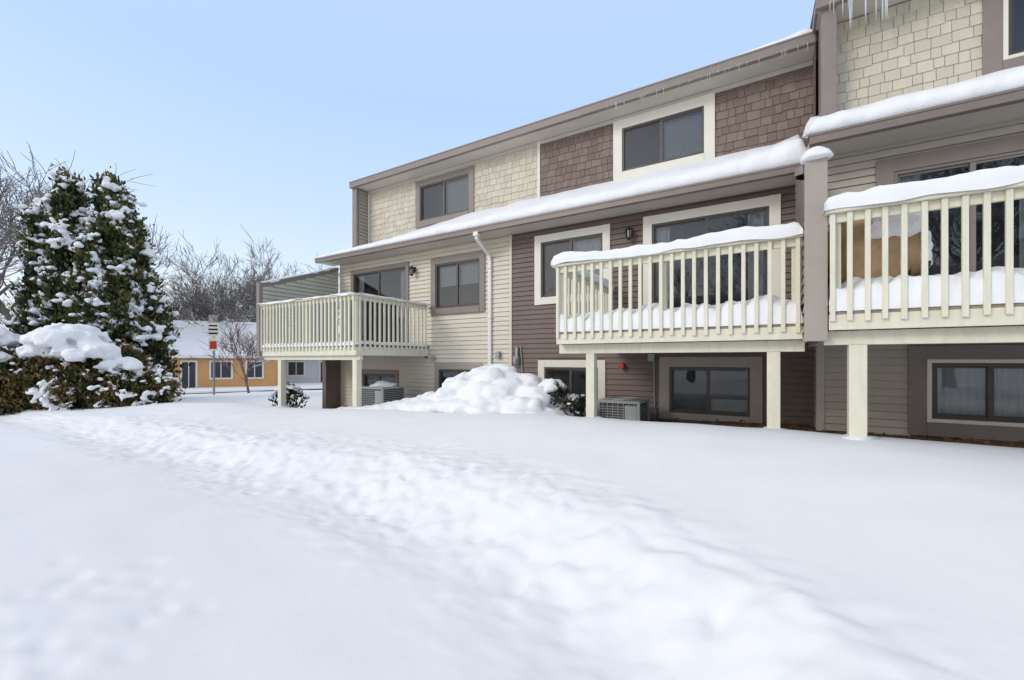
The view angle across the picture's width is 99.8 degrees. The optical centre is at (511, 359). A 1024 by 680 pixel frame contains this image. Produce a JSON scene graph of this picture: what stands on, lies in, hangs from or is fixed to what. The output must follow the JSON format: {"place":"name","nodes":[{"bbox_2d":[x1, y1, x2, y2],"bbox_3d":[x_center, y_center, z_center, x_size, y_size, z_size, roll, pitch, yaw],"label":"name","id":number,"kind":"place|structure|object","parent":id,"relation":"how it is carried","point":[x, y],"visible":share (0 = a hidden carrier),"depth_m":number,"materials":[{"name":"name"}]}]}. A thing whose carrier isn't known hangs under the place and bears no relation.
{"place":"outdoors","nodes":[
{"label":"outdoors","id":0,"kind":"place"},
{"bbox_2d":[174,387,321,393],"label":"snowy road","id":1,"kind":"structure","parent":0,"point":[239,390],"depth_m":26.46,"materials":[{"name":"white snow"}]},
{"bbox_2d":[0,0,814,332],"label":"sky","id":2,"kind":"structure","parent":0,"point":[260,117],"materials":[{"name":"blue"}]},
{"bbox_2d":[0,382,1023,679],"bbox_3d":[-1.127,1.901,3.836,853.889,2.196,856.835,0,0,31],"label":"snow ground","id":3,"kind":"structure","parent":0,"point":[228,536],"depth_m":2.86,"materials":[{"name":"white snow"}]},
{"bbox_2d":[0,149,70,295],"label":"bare tree","id":4,"kind":"object","parent":3,"relation":"on","point":[28,200],"visible":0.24,"depth_m":29.62,"materials":[{"name":"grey plant"}]},
{"bbox_2d":[0,326,71,415],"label":"evergreen shrub","id":5,"kind":"object","parent":3,"relation":"on","point":[9,359],"visible":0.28,"depth_m":12.46,"materials":[{"name":"green plant"}]},
{"bbox_2d":[0,163,92,367],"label":"arborvitae tree","id":6,"kind":"object","parent":3,"relation":"on","point":[50,220],"visible":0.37,"depth_m":14.66,"materials":[{"name":"green plant"}]},
{"bbox_2d":[0,323,185,412],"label":"evergreen shrub","id":7,"kind":"object","parent":3,"relation":"on","point":[100,369],"visible":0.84,"depth_m":12.56,"materials":[{"name":"green plant"}]},
{"bbox_2d":[0,143,199,331],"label":"bare tree","id":8,"kind":"object","parent":3,"relation":"on","point":[5,313],"visible":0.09,"depth_m":30.80,"materials":[{"name":"brown plant"}]},
{"bbox_2d":[52,166,191,396],"bbox_3d":[-14.024,-2.611,15.369,3.608,8.685,3.322,0,0,31],"label":"arborvitae tree","id":9,"kind":"object","parent":3,"relation":"on","point":[112,280],"visible":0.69,"depth_m":14.99,"materials":[{"name":"green plant"}]},
{"bbox_2d":[0,274,249,323],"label":"distant trees","id":10,"kind":"object","parent":3,"relation":"on","point":[4,321],"depth_m":51.78,"materials":[{"name":"grey plant"}]},
{"bbox_2d":[158,278,251,320],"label":"bare tree","id":11,"kind":"object","parent":3,"relation":"on","point":[180,308],"visible":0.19,"depth_m":40.65,"materials":[{"name":"brown plant"}]},
{"bbox_2d":[160,230,255,332],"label":"bare tree","id":12,"kind":"object","parent":3,"relation":"on","point":[211,307],"visible":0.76,"depth_m":40.69,"materials":[{"name":"brown plant"}]},
{"bbox_2d":[156,245,265,321],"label":"bare tree","id":13,"kind":"object","parent":3,"relation":"on","point":[225,279],"visible":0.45,"depth_m":43.13,"materials":[{"name":"brown plant"}]},
{"bbox_2d":[207,323,218,394],"bbox_3d":[-13.825,0.104,19.986,0.500,3.650,0.114,0,0,-6],"label":"traffic sign","id":14,"kind":"object","parent":3,"relation":"on","point":[213,329],"visible":0.95,"depth_m":19.94,"materials":[{"name":"metal"}]},
{"bbox_2d":[169,358,277,387],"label":"walls","id":15,"kind":"structure","parent":3,"relation":"on","point":[269,379],"depth_m":36.47,"materials":[{"name":"orange paint"}]},
{"bbox_2d":[169,355,263,387],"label":"trim","id":16,"kind":"structure","parent":15,"relation":"attached to","point":[196,364],"depth_m":35.49,"materials":[{"name":"white metal"}]},
{"bbox_2d":[182,362,261,387],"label":"windows","id":17,"kind":"structure","parent":16,"relation":"attached to","point":[222,371],"depth_m":35.95,"materials":[{"name":"white"}]},
{"bbox_3d":[-28.652,-1.732,38.145,15.200,3.120,9.850,0,0,-21],"label":"roof","id":18,"kind":"object","parent":15,"relation":"attached to","visible":0},
{"bbox_2d":[168,320,255,355],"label":"roof snow","id":19,"kind":"structure","parent":18,"relation":"on","point":[187,343],"depth_m":37.12,"materials":[{"name":"white snow"}]},
{"bbox_2d":[209,315,217,322],"bbox_3d":[-27.218,-3.472,39.302,0.600,1.200,0.600,0,0,-21],"label":"chimney","id":20,"kind":"object","parent":18,"relation":"on","point":[212,319],"visible":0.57,"depth_m":39.05,"materials":[{"name":"beige"}]},
{"bbox_2d":[187,315,271,392],"bbox_3d":[-14.153,-0.143,22.737,3.628,4.466,4.043,0,0,-6],"label":"crabapple tree","id":21,"kind":"object","parent":3,"relation":"on","point":[247,348],"visible":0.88,"depth_m":22.46,"materials":[{"name":"brown plant"}]},
{"bbox_2d":[205,239,287,321],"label":"bare tree","id":22,"kind":"object","parent":3,"relation":"on","point":[247,282],"visible":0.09,"depth_m":48.78,"materials":[{"name":"brown plant"}]},
{"bbox_2d":[225,226,304,325],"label":"bare tree","id":23,"kind":"object","parent":3,"relation":"on","point":[243,297],"visible":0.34,"depth_m":44.30,"materials":[{"name":"brown plant"}]},
{"bbox_2d":[268,380,309,407],"bbox_3d":[-6.588,1.177,12.660,0.982,1.151,1.084,0,0,31],"label":"bush","id":24,"kind":"object","parent":3,"relation":"on","point":[292,391],"visible":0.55,"depth_m":12.55,"materials":[{"name":"green plant"}]},
{"bbox_2d":[250,254,339,335],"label":"bare tree","id":25,"kind":"object","parent":3,"relation":"on","point":[338,283],"visible":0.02,"depth_m":48.89,"materials":[{"name":"brown plant"}]},
{"bbox_2d":[286,360,321,382],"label":"walls","id":26,"kind":"structure","parent":3,"relation":"on","point":[311,371],"depth_m":44.45,"materials":[{"name":"white"}]},
{"bbox_2d":[287,361,321,381],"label":"trim","id":27,"kind":"structure","parent":26,"relation":"attached to","point":[304,369],"depth_m":44.29,"materials":[{"name":"white metal"}]},
{"bbox_2d":[288,362,321,381],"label":"windows","id":28,"kind":"structure","parent":27,"relation":"attached to","point":[295,368],"depth_m":44.03,"materials":[{"name":"white"}]},
{"bbox_2d":[362,380,404,405],"bbox_3d":[-3.308,0.989,10.873,0.950,0.961,0.756,0,0,31],"label":"air conditioner","id":29,"kind":"object","parent":3,"relation":"on","point":[379,392],"visible":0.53,"depth_m":10.59,"materials":[{"name":"grey metal"}]},
{"bbox_2d":[336,364,585,416],"bbox_3d":[-1.293,0.871,9.352,6.244,1.597,2.854,0,0,31],"label":"snow pile","id":30,"kind":"object","parent":3,"relation":"on","point":[497,388],"visible":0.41,"depth_m":7.79,"materials":[{"name":"white snow"}]},
{"bbox_2d":[538,378,585,416],"bbox_3d":[0.915,0.876,7.715,1.178,1.102,0.987,0,0,-37],"label":"bush","id":31,"kind":"object","parent":3,"relation":"on","point":[570,400],"visible":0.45,"depth_m":7.56,"materials":[{"name":"green plant"}]},
{"bbox_2d":[597,397,649,420],"bbox_3d":[2.056,1.033,7.934,0.770,0.674,0.706,0,0,31],"label":"air conditioner","id":32,"kind":"object","parent":3,"relation":"on","point":[631,408],"visible":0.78,"depth_m":7.69,"materials":[{"name":"grey metal"}]},
{"bbox_2d":[256,0,1023,442],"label":"townhouse row","id":33,"kind":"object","parent":3,"relation":"on","point":[834,98],"visible":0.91,"depth_m":8.10,"materials":[{"name":"beige wood"}]},
{"bbox_2d":[257,292,428,406],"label":"wooden balcony","id":34,"kind":"structure","parent":33,"relation":"attached to","point":[354,351],"depth_m":10.25,"materials":[{"name":"paint"}]},
{"bbox_2d":[408,266,415,275],"bbox_3d":[-2.693,-2.394,11.605,0.162,0.288,0.204,0,0,31],"label":"wall lantern","id":35,"kind":"object","parent":33,"relation":"attached to","point":[412,270],"depth_m":11.56,"materials":[{"name":"black metal"}]},
{"bbox_2d":[624,226,632,239],"bbox_3d":[2.323,-2.514,8.555,0.162,0.288,0.204,0,0,31],"label":"wall lantern","id":36,"kind":"object","parent":33,"relation":"attached to","point":[628,232],"depth_m":8.51,"materials":[{"name":"black metal"}]},
{"bbox_2d":[551,222,804,428],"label":"wooden balcony","id":37,"kind":"structure","parent":33,"relation":"attached to","point":[602,326],"depth_m":5.63,"materials":[{"name":"paint"}]},
{"bbox_2d":[354,0,1023,422],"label":"window frames","id":38,"kind":"structure","parent":33,"relation":"in","point":[989,416],"depth_m":8.42,"materials":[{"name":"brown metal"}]},
{"bbox_2d":[823,165,1023,440],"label":"wooden balcony","id":39,"kind":"structure","parent":33,"relation":"attached to","point":[991,319],"depth_m":4.12,"materials":[{"name":"paint"}]},
{"bbox_2d":[828,212,932,308],"bbox_3d":[3.952,-1.095,4.764,0.981,1.189,0.688,0,0,31],"label":"covered grill","id":40,"kind":"object","parent":39,"relation":"on","point":[894,246],"visible":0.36,"depth_m":4.48,"materials":[{"name":"beige fabric"}]},
{"bbox_2d":[650,418,1023,447],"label":"mulch bed","id":41,"kind":"object","parent":3,"relation":"on","point":[809,428],"visible":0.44,"depth_m":6.73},
{"bbox_2d":[652,418,1023,447],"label":"fallen leaves","id":42,"kind":"object","parent":41,"relation":"on","point":[944,437],"visible":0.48,"depth_m":5.62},
{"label":"walls","id":43,"kind":"object","parent":3,"relation":"on","visible":0},
{"bbox_2d":[0,324,12,349],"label":"roof snow","id":44,"kind":"structure","parent":43,"relation":"on","point":[3,326],"depth_m":37.43,"materials":[{"name":"white snow"}]}
]}

